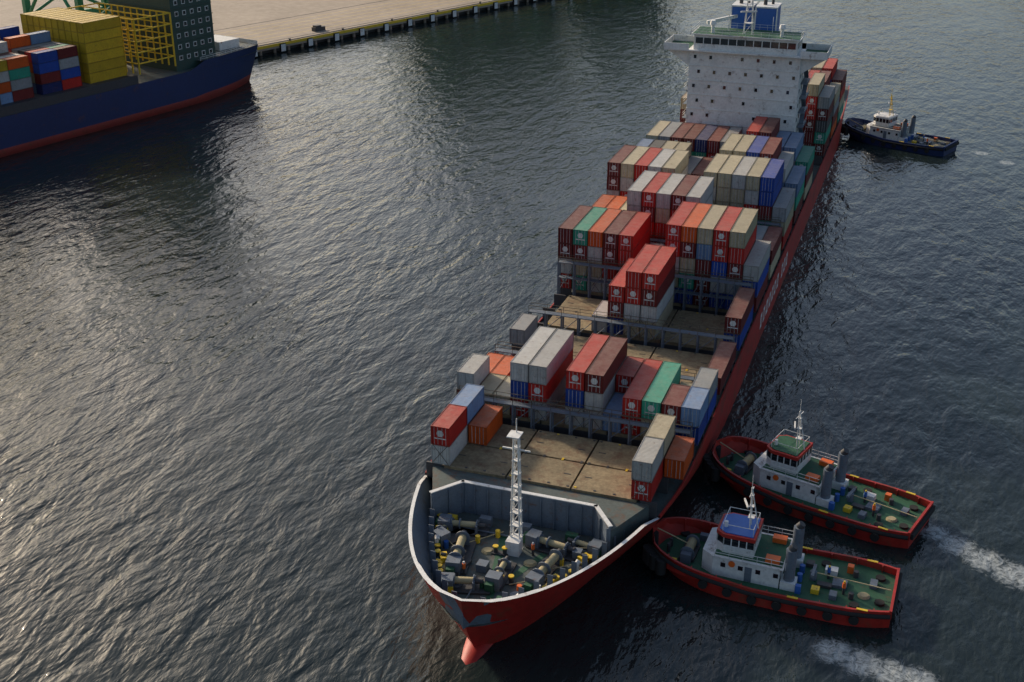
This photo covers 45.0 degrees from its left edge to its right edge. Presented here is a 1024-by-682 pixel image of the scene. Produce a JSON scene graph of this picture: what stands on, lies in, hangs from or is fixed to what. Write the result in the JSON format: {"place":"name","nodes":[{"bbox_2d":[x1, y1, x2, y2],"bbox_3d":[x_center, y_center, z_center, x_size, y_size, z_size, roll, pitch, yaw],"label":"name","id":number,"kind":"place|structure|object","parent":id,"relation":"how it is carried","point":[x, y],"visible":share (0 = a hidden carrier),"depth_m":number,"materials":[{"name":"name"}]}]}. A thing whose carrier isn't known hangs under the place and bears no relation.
{"place":"outdoors","nodes":[
{"label":"outdoors","id":0,"kind":"place"},
{"bbox_2d":[0,0,536,56],"bbox_3d":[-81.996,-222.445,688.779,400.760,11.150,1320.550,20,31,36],"label":"dock","id":1,"kind":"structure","parent":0,"point":[273,26],"depth_m":459.46,"materials":[{"name":"concrete"}]},
{"bbox_2d":[21,0,109,13],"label":"quay crane","id":2,"kind":"object","parent":1,"relation":"on","point":[27,6],"visible":0.07,"depth_m":377.64,"materials":[{"name":"green paint"}]},
{"bbox_2d":[0,0,1023,681],"bbox_3d":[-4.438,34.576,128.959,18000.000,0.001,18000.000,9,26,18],"label":"sea water","id":3,"kind":"structure","parent":0,"point":[262,314],"depth_m":202.53,"materials":[{"name":"grey liquid"}]},
{"bbox_2d":[0,0,257,157],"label":"cargo ship","id":4,"kind":"object","parent":3,"relation":"on","point":[179,54],"visible":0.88,"depth_m":341.36,"materials":[{"name":"blue paint"}]},
{"bbox_2d":[0,7,138,116],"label":"shipping containers","id":5,"kind":"object","parent":4,"relation":"on","point":[50,56],"visible":1,"depth_m":317.15,"materials":[{"name":"metal"}]},
{"bbox_2d":[408,0,848,664],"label":"container ship","id":6,"kind":"object","parent":3,"relation":"on","point":[576,434],"visible":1,"depth_m":178.68,"materials":[{"name":"red paint"}]},
{"bbox_2d":[642,475,902,627],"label":"tugboat","id":7,"kind":"object","parent":3,"relation":"on","point":[738,557],"visible":1,"depth_m":140.76,"materials":[{"name":"metal"}]},
{"bbox_2d":[702,400,934,548],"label":"tugboat","id":8,"kind":"object","parent":3,"relation":"on","point":[793,477],"visible":0.99,"depth_m":156.94,"materials":[{"name":"metal"}]},
{"bbox_2d":[841,88,958,156],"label":"tugboat","id":9,"kind":"object","parent":3,"relation":"on","point":[884,129],"visible":0.98,"depth_m":310.23,"materials":[{"name":"metal"}]}
]}

